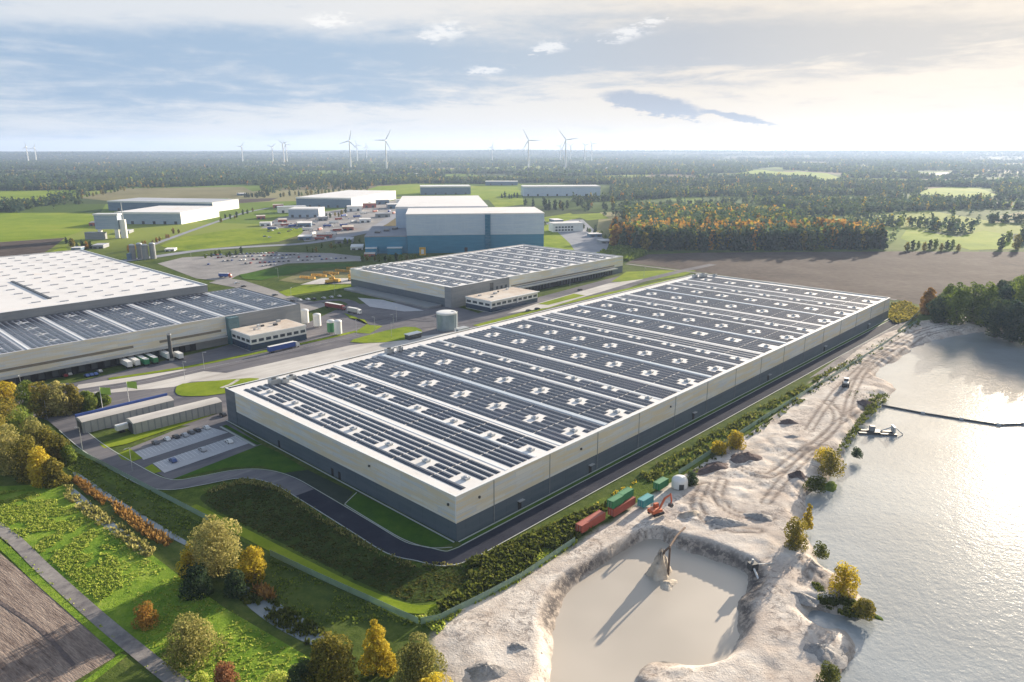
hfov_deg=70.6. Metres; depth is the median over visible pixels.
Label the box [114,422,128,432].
lorry
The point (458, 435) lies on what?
warehouse
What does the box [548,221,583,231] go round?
office building
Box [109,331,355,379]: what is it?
grass strip
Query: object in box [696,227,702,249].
tree
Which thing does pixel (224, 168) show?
woodland
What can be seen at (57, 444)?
tree
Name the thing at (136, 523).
reeds
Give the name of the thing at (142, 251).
silo group
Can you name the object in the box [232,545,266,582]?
tree
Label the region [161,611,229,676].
tree
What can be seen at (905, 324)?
wire fence
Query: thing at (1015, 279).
tree
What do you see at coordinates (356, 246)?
shed
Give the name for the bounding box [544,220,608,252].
office grounds
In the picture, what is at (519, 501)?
door
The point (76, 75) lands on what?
sky
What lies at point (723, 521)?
soil heap
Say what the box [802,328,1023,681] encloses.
lake water
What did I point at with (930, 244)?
tree
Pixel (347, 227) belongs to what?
shed
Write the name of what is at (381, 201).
shed
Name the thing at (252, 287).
side yard
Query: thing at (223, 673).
shrub
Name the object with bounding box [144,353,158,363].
trailer
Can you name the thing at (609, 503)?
door
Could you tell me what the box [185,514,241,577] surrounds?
tree
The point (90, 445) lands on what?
perimeter road
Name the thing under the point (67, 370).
dock door
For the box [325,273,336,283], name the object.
crawler crane
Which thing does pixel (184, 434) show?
car
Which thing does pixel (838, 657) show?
soil heap
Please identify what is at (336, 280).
crawler crane
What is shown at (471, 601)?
wire fence
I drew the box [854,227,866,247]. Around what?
tree
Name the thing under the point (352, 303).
side road
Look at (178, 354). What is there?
lorry
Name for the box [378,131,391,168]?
wind turbine
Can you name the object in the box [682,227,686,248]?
tree
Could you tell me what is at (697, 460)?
wire fence
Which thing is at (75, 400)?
tree
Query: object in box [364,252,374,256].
shed
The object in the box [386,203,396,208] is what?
shed
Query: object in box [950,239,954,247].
tree
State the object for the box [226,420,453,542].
kerb
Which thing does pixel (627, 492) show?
shipping container
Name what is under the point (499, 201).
grass field
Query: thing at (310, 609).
grass
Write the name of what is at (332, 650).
tree
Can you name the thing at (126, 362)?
trailer
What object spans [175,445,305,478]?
lawn
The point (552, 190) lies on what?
industrial hall
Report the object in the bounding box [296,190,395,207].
industrial hall
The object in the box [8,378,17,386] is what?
dock door
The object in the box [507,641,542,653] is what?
soil heap
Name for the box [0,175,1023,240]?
woodland
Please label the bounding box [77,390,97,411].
tree
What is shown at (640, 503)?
door
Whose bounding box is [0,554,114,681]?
ploughed field
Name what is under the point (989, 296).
tree
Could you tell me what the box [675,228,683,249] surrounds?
tree
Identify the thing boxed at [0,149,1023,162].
woodland
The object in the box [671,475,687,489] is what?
storage silo
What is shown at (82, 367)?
dock door
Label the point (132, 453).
grass island
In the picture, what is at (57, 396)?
tree
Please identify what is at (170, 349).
chimney pole
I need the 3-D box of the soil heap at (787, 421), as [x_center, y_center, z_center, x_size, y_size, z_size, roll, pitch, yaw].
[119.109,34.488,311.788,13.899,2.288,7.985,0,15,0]
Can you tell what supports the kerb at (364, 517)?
on the ground at (778, 628)
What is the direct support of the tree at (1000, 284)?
on the ground at (778, 628)
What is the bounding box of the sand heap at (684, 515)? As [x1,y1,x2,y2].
[677,510,700,518]
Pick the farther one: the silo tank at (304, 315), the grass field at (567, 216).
the grass field at (567, 216)
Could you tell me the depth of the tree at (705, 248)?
822.14 m
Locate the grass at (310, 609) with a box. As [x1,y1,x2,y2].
[66,443,420,626]
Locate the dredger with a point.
(871, 430)
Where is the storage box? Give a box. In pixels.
[419,247,425,254]
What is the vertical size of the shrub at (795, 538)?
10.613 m
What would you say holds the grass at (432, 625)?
on the rough bank
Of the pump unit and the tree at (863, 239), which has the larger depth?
the tree at (863, 239)
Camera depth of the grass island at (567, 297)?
565.57 m
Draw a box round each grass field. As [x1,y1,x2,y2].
[0,190,76,200]
[0,213,93,240]
[52,246,67,251]
[160,228,302,250]
[368,184,519,199]
[488,194,523,206]
[544,213,579,222]
[544,224,573,249]
[572,213,607,219]
[611,270,695,281]
[736,170,838,179]
[901,229,1014,249]
[920,187,996,197]
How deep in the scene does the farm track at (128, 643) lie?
184.99 m
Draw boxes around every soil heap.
[465,660,508,681]
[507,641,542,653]
[687,461,728,475]
[705,515,747,526]
[730,452,762,463]
[743,512,772,521]
[777,419,798,424]
[783,435,799,437]
[788,470,808,481]
[789,590,819,606]
[803,643,848,669]
[857,399,872,406]
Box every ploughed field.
[0,238,63,256]
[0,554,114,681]
[239,198,275,202]
[627,251,1023,303]
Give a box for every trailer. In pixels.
[119,357,132,368]
[128,356,140,366]
[135,354,149,365]
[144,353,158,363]
[159,350,169,359]
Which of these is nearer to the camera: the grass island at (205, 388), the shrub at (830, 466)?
the shrub at (830, 466)
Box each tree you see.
[0,381,20,406]
[0,397,19,428]
[0,414,22,460]
[0,423,25,475]
[3,404,33,437]
[6,434,45,483]
[12,380,40,414]
[18,415,50,451]
[27,381,55,418]
[27,446,52,488]
[34,425,58,452]
[41,457,71,488]
[44,380,72,416]
[46,434,69,460]
[57,444,77,465]
[62,383,83,413]
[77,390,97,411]
[92,391,111,406]
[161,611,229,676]
[174,542,203,578]
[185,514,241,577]
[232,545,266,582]
[285,657,318,681]
[300,631,358,681]
[357,619,399,677]
[393,632,447,681]
[419,672,452,681]
[609,216,618,228]
[609,224,621,245]
[609,225,619,243]
[617,228,627,245]
[625,224,633,244]
[631,226,640,248]
[631,226,641,247]
[639,232,651,249]
[652,230,662,249]
[663,228,671,248]
[668,229,675,250]
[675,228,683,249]
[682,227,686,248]
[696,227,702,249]
[700,230,708,251]
[722,226,730,248]
[730,230,738,250]
[738,230,745,251]
[745,231,752,250]
[764,230,773,250]
[773,229,781,250]
[785,229,795,249]
[791,228,802,250]
[804,227,817,250]
[819,217,827,225]
[834,226,845,249]
[841,223,849,248]
[846,229,857,249]
[853,226,862,250]
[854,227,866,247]
[862,228,873,249]
[874,224,886,248]
[878,230,888,248]
[904,242,910,250]
[911,240,915,249]
[919,287,936,314]
[921,242,927,250]
[925,293,951,322]
[927,239,932,249]
[933,239,938,248]
[939,243,944,250]
[941,283,956,311]
[942,282,973,324]
[944,240,950,249]
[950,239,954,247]
[955,281,985,321]
[974,281,999,326]
[980,296,1010,337]
[995,279,1015,300]
[995,299,1023,342]
[996,284,1015,311]
[997,234,1005,249]
[1005,230,1012,241]
[1007,274,1023,295]
[1009,276,1023,304]
[1012,234,1022,249]
[1013,312,1023,344]
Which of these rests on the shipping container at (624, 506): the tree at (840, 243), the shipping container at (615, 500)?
the shipping container at (615, 500)
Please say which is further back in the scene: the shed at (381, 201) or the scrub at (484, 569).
the shed at (381, 201)
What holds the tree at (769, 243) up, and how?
on the ground at (778, 628)
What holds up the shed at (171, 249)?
on the ground at (778, 628)
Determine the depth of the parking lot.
285.98 m
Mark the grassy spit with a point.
(877, 617)
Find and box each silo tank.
[301,309,308,323]
[313,313,320,326]
[326,319,333,333]
[333,319,341,334]
[436,310,457,331]
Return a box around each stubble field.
[83,187,251,200]
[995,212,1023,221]
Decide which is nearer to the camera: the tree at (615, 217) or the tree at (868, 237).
the tree at (868, 237)
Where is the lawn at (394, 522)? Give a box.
[346,492,452,546]
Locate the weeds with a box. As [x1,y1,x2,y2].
[0,489,125,600]
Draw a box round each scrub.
[203,482,467,600]
[435,499,607,611]
[478,479,636,570]
[597,244,647,260]
[640,360,847,481]
[691,320,920,472]
[812,581,868,617]
[837,390,889,450]
[888,300,919,322]
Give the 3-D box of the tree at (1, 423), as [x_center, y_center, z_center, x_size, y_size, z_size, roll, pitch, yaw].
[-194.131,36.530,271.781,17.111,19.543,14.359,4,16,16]
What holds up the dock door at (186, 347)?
in the warehouse at (72, 311)
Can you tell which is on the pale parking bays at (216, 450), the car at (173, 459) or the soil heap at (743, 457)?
the car at (173, 459)
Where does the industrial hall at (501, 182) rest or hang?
on the ground at (778, 628)
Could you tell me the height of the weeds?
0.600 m
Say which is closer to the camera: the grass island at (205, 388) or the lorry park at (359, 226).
the grass island at (205, 388)
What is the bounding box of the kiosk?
[404,331,421,339]
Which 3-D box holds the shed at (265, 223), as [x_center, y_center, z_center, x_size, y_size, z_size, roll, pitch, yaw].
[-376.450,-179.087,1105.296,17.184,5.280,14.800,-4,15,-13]
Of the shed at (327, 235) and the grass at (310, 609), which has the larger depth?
the shed at (327, 235)
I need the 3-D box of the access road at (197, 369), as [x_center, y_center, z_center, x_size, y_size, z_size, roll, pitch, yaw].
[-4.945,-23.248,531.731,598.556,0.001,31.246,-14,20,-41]
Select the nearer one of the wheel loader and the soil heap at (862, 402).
the soil heap at (862, 402)
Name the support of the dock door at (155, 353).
in the warehouse at (72, 311)
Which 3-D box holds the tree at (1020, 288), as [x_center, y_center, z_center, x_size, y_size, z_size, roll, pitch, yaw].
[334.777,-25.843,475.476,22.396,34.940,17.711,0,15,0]
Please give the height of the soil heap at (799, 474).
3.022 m
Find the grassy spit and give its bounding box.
[868,612,882,620]
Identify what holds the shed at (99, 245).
on the ground at (778, 628)
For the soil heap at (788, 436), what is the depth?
295.04 m
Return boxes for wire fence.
[72,446,208,520]
[270,550,418,623]
[421,537,574,623]
[678,320,916,474]
[897,309,920,331]
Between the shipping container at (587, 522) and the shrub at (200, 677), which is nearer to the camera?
the shrub at (200, 677)
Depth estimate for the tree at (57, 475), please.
253.14 m
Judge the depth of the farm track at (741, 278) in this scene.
657.17 m
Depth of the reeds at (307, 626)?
181.78 m
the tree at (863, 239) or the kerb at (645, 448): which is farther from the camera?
the tree at (863, 239)
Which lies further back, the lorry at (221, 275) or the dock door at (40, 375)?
the lorry at (221, 275)
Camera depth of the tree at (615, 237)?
875.23 m
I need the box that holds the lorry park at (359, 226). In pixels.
[262,200,395,240]
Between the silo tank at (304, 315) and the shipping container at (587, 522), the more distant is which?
the silo tank at (304, 315)
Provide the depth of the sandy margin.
415.90 m
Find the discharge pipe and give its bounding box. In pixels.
[663,527,685,574]
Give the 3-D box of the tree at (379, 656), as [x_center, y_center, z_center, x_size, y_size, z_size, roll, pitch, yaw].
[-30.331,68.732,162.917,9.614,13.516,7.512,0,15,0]
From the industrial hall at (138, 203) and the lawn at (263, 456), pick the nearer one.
the lawn at (263, 456)
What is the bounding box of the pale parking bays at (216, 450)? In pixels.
[154,436,247,472]
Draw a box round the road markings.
[136,429,238,466]
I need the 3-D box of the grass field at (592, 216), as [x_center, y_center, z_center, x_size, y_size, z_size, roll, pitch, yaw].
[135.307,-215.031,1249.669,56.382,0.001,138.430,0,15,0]
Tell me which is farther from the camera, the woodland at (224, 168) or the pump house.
the woodland at (224, 168)
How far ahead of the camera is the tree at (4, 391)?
330.40 m
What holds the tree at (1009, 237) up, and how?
on the ground at (778, 628)
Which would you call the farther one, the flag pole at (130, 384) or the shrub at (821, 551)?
the flag pole at (130, 384)
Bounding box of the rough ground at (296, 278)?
[279,269,349,282]
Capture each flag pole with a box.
[99,387,110,407]
[126,381,136,399]
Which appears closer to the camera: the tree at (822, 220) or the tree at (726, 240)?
the tree at (726, 240)
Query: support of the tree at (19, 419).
on the ground at (778, 628)
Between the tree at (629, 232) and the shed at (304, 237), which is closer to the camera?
the tree at (629, 232)
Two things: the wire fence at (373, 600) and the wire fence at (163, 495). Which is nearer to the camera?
the wire fence at (373, 600)
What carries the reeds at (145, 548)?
on the meadow
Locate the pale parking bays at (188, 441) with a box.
[135,428,227,459]
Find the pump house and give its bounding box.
[454,326,469,331]
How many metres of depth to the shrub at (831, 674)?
160.19 m
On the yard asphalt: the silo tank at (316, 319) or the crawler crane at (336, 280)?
the silo tank at (316, 319)
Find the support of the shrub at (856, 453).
on the ground at (778, 628)
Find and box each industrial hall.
[107,198,238,210]
[114,206,218,223]
[277,205,306,212]
[288,207,324,216]
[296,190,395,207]
[420,185,470,194]
[485,181,517,184]
[521,185,600,195]
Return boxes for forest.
[620,201,878,249]
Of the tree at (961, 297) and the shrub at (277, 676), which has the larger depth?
the tree at (961, 297)
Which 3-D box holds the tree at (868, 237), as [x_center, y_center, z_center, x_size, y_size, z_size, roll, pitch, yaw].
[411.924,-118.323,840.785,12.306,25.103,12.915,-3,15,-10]
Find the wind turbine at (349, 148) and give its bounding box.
[340,132,354,166]
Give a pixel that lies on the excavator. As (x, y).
(655, 510)
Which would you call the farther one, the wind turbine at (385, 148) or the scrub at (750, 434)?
the wind turbine at (385, 148)
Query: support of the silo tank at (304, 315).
on the yard asphalt
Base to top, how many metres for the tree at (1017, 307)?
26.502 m
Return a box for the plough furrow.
[0,600,74,665]
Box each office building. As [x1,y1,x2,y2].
[231,319,306,351]
[465,287,539,312]
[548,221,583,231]
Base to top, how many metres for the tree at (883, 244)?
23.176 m
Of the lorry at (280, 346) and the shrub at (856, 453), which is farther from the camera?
the lorry at (280, 346)
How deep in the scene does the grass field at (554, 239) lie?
926.77 m
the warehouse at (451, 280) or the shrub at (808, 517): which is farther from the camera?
the warehouse at (451, 280)
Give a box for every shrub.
[130,600,159,630]
[164,636,176,649]
[177,561,213,600]
[193,670,209,681]
[212,660,240,681]
[222,568,247,598]
[261,669,289,681]
[686,470,698,486]
[710,440,726,454]
[725,430,746,449]
[784,516,808,551]
[802,475,826,492]
[802,503,813,529]
[812,540,829,559]
[814,445,835,462]
[816,660,841,681]
[817,447,846,477]
[819,481,836,491]
[827,560,860,597]
[851,446,862,458]
[851,597,876,620]
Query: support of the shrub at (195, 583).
on the meadow
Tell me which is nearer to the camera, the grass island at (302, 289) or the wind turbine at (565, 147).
the grass island at (302, 289)
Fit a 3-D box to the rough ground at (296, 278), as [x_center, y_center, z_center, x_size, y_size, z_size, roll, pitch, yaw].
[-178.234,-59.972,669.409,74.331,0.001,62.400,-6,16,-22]
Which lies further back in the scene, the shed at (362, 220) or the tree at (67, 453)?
the shed at (362, 220)
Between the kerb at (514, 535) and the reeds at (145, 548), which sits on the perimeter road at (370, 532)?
the kerb at (514, 535)
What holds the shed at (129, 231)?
on the ground at (778, 628)
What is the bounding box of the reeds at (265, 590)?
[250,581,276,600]
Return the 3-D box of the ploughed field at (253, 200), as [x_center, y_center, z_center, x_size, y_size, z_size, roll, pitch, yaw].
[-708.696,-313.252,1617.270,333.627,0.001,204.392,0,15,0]
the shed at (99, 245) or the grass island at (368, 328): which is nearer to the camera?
the grass island at (368, 328)
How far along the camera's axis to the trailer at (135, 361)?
392.19 m
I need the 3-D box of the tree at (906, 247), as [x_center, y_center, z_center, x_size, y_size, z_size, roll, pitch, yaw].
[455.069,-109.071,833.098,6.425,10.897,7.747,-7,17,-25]
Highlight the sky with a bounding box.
[0,0,1023,150]
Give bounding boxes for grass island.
[100,414,213,447]
[118,449,141,460]
[145,464,160,472]
[175,378,258,395]
[240,263,351,279]
[279,285,352,295]
[345,313,381,333]
[351,327,421,342]
[539,294,583,304]
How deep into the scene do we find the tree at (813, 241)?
830.07 m
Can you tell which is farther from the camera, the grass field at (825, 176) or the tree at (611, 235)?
the grass field at (825, 176)
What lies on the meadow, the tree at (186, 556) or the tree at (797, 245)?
the tree at (186, 556)
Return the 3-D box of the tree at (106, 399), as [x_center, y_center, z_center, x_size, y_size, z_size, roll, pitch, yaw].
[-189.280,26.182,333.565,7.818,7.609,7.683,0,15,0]
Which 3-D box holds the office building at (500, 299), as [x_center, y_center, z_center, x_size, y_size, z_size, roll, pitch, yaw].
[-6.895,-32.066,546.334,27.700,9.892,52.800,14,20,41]
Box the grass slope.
[191,504,439,613]
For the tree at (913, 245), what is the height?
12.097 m
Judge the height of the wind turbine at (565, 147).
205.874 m
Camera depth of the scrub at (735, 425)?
294.10 m
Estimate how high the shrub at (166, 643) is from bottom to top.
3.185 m
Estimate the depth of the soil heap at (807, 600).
189.58 m
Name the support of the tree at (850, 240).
on the ground at (778, 628)
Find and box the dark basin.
[200,483,473,602]
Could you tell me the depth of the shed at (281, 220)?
1150.02 m
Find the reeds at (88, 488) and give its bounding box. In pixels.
[72,475,106,503]
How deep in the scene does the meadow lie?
190.12 m
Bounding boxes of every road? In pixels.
[47,415,312,495]
[63,264,714,395]
[88,320,898,564]
[121,212,395,261]
[148,208,267,245]
[302,299,435,320]
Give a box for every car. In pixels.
[151,440,159,444]
[168,457,177,462]
[180,432,188,436]
[187,429,195,434]
[198,446,206,451]
[225,439,233,443]
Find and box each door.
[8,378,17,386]
[22,375,32,381]
[37,372,46,380]
[50,370,59,377]
[64,367,73,373]
[77,364,86,372]
[77,420,82,432]
[90,362,98,369]
[103,360,111,367]
[128,422,132,432]
[151,351,158,356]
[173,346,180,351]
[184,344,191,351]
[517,498,524,509]
[576,524,581,531]
[588,463,594,472]
[607,500,612,508]
[608,508,613,515]
[638,499,642,507]
[653,483,658,489]
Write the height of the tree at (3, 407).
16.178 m
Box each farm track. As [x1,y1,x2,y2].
[0,522,189,681]
[628,264,896,299]
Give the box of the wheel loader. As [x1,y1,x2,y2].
[842,377,849,387]
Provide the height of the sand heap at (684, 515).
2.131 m
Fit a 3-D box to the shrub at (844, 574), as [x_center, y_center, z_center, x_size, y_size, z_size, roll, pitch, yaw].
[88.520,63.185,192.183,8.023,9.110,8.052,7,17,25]
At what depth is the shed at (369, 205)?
1432.66 m
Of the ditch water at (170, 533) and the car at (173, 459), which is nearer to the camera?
the ditch water at (170, 533)
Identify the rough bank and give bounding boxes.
[65,318,920,615]
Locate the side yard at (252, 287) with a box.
[209,278,324,311]
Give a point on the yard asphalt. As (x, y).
(349, 324)
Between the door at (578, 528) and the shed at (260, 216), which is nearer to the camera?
the door at (578, 528)
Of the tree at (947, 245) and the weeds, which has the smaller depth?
the weeds
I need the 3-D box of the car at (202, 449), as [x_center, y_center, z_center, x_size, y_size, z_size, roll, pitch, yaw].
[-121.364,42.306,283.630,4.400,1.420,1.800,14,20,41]
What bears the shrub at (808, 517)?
on the ground at (778, 628)
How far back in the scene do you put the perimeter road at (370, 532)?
243.70 m
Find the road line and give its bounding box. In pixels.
[90,335,362,389]
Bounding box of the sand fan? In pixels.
[660,579,677,591]
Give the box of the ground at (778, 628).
[0,150,1023,681]
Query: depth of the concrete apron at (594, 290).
593.28 m
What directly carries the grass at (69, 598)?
on the ground at (778, 628)
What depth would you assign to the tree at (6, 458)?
260.81 m
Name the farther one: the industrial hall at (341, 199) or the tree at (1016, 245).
the industrial hall at (341, 199)
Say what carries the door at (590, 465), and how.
in the warehouse at (458, 435)
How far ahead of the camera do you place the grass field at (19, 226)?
1119.93 m
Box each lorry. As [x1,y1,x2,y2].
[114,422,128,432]
[173,351,183,359]
[218,273,231,277]
[267,341,299,352]
[325,302,345,310]
[347,307,361,313]
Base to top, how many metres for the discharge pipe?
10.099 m
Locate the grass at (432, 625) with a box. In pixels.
[415,539,577,633]
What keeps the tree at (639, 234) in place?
on the ground at (778, 628)
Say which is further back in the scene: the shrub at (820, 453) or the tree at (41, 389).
the tree at (41, 389)
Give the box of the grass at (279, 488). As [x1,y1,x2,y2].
[203,476,462,566]
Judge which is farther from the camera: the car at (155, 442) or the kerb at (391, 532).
the car at (155, 442)
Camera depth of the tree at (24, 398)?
320.97 m
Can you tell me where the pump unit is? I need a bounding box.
[747,559,773,578]
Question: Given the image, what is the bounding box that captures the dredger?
[858,424,902,435]
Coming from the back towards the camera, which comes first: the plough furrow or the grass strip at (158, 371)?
the grass strip at (158, 371)
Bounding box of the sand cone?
[645,548,671,581]
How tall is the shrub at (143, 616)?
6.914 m
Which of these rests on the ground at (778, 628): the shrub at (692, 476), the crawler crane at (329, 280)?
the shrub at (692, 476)
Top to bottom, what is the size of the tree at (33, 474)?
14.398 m
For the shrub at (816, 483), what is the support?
on the ground at (778, 628)
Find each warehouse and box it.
[0,249,301,387]
[225,273,889,541]
[344,244,622,308]
[364,195,543,254]
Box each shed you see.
[71,246,84,249]
[75,393,173,432]
[91,243,108,248]
[119,229,133,233]
[126,397,222,433]
[165,247,176,250]
[256,215,264,218]
[259,221,271,225]
[278,218,286,222]
[297,234,312,239]
[298,221,311,226]
[316,233,331,237]
[317,216,327,220]
[334,237,353,243]
[342,225,353,229]
[347,205,361,210]
[350,244,363,249]
[359,218,370,222]
[363,203,375,207]
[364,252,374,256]
[375,199,388,203]
[375,213,389,216]
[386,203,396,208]
[549,218,562,221]
[587,232,601,236]
[597,239,609,242]
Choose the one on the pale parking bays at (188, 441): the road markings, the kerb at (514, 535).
the road markings
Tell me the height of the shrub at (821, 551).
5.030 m
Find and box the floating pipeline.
[882,405,1023,425]
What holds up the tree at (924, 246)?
on the ground at (778, 628)
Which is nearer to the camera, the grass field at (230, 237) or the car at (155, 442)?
the car at (155, 442)
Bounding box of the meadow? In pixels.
[0,484,322,681]
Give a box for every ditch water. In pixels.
[71,488,149,551]
[73,472,186,544]
[240,586,324,644]
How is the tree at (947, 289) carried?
on the ground at (778, 628)
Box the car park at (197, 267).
[157,252,360,280]
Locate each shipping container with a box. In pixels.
[575,510,605,532]
[607,493,623,508]
[608,496,635,516]
[617,487,633,500]
[637,493,653,507]
[653,476,668,490]
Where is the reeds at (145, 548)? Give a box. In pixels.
[63,484,155,556]
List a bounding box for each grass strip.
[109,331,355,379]
[224,425,260,444]
[460,319,888,543]
[474,278,675,325]
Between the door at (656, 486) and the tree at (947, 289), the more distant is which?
the tree at (947, 289)
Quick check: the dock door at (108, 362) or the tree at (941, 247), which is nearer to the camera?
the dock door at (108, 362)
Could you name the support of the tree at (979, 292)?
on the ground at (778, 628)
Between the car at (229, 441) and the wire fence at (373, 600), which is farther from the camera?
the car at (229, 441)
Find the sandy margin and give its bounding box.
[810,321,906,377]
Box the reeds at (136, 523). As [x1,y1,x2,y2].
[107,496,173,546]
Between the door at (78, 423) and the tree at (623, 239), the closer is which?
the door at (78, 423)
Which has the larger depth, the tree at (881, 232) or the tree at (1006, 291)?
the tree at (881, 232)
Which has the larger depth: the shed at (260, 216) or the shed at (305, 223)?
the shed at (260, 216)
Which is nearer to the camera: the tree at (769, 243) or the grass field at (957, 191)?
the tree at (769, 243)
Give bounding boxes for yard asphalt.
[1,276,639,427]
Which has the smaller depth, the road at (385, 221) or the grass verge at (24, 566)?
the grass verge at (24, 566)
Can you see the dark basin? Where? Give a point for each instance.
(351, 569)
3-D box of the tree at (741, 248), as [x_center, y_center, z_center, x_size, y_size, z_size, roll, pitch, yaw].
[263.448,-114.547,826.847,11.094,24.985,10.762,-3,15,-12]
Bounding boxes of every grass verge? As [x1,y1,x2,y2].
[0,539,124,654]
[83,653,126,681]
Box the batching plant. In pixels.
[84,203,127,238]
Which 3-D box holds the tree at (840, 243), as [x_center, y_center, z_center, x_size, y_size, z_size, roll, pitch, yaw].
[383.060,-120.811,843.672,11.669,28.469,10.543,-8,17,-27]
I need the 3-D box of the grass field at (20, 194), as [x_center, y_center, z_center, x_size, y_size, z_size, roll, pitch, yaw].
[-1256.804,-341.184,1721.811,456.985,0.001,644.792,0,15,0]
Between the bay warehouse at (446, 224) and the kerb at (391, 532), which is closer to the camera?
the kerb at (391, 532)
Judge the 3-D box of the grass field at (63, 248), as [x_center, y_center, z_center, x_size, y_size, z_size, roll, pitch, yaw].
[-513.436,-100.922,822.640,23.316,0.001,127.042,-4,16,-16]
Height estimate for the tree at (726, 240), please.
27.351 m
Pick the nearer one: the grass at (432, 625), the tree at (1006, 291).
the grass at (432, 625)
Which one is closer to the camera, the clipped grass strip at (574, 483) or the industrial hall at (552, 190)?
the clipped grass strip at (574, 483)
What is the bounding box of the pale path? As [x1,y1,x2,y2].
[220,379,238,387]
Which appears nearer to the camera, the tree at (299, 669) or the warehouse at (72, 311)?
the tree at (299, 669)
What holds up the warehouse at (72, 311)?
on the ground at (778, 628)
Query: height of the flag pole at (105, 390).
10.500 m
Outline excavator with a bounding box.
[647,493,673,516]
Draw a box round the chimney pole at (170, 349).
[166,333,173,360]
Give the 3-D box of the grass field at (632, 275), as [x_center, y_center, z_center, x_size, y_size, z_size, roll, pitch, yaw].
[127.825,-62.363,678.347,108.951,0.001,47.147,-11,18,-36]
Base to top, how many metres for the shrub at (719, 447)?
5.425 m
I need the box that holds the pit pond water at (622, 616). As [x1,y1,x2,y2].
[550,539,747,681]
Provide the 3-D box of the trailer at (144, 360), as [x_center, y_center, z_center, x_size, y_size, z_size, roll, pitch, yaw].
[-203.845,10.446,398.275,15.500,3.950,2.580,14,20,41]
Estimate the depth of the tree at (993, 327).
449.13 m
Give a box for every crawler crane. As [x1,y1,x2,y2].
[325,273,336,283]
[328,273,340,282]
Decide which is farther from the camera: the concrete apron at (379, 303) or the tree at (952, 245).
the tree at (952, 245)
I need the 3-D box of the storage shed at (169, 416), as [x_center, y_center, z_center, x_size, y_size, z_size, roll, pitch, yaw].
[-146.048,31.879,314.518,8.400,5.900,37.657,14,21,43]
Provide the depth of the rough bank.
247.51 m
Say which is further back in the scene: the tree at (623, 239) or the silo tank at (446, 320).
the tree at (623, 239)
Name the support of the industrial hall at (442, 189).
on the ground at (778, 628)
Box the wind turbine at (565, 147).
[560,132,576,167]
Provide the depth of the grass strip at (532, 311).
555.33 m
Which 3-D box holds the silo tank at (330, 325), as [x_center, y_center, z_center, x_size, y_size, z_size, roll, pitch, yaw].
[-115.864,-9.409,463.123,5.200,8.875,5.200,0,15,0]
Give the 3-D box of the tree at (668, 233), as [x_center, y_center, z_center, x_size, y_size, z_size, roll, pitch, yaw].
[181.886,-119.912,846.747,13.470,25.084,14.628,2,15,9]
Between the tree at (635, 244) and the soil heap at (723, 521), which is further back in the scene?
the tree at (635, 244)
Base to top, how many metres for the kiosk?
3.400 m
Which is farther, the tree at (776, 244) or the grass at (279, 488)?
the tree at (776, 244)
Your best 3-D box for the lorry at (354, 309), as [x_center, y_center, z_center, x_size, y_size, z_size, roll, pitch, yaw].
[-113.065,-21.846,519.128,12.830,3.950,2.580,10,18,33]
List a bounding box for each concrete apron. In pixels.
[77,332,452,392]
[301,278,350,284]
[359,298,423,310]
[507,279,641,313]
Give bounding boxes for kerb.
[59,325,895,565]
[88,322,885,550]
[220,426,254,445]
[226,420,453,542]
[344,504,450,547]
[458,319,886,541]
[462,325,879,544]
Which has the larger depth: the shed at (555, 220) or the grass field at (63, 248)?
the shed at (555, 220)
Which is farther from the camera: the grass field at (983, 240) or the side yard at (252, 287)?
the grass field at (983, 240)
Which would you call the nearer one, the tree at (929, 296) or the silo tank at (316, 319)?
the silo tank at (316, 319)
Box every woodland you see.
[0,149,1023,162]
[0,157,1023,187]
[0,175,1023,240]
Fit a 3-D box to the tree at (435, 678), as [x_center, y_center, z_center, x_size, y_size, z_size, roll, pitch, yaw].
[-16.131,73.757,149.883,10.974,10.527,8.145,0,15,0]
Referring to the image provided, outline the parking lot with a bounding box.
[130,416,260,479]
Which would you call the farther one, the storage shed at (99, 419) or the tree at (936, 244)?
the tree at (936, 244)
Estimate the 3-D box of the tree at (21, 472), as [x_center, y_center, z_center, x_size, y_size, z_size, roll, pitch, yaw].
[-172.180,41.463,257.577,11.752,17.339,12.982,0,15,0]
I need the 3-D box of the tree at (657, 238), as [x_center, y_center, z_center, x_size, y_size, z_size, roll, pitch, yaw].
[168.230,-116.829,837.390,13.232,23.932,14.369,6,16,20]
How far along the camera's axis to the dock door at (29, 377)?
364.72 m
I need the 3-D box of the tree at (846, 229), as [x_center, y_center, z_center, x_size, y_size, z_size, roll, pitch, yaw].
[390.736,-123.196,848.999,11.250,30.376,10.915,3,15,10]
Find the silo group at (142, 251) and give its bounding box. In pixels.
[126,242,156,259]
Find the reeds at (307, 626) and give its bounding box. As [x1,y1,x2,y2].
[237,587,336,646]
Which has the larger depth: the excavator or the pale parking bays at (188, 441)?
the pale parking bays at (188, 441)
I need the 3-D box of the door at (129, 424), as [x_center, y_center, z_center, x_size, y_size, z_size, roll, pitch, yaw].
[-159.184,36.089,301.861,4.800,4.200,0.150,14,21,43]
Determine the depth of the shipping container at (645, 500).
238.43 m
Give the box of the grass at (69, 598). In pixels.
[1,537,155,672]
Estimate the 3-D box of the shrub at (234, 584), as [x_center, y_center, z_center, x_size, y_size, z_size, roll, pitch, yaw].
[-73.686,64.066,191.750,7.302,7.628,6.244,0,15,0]
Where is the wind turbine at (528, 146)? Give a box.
[523,130,539,167]

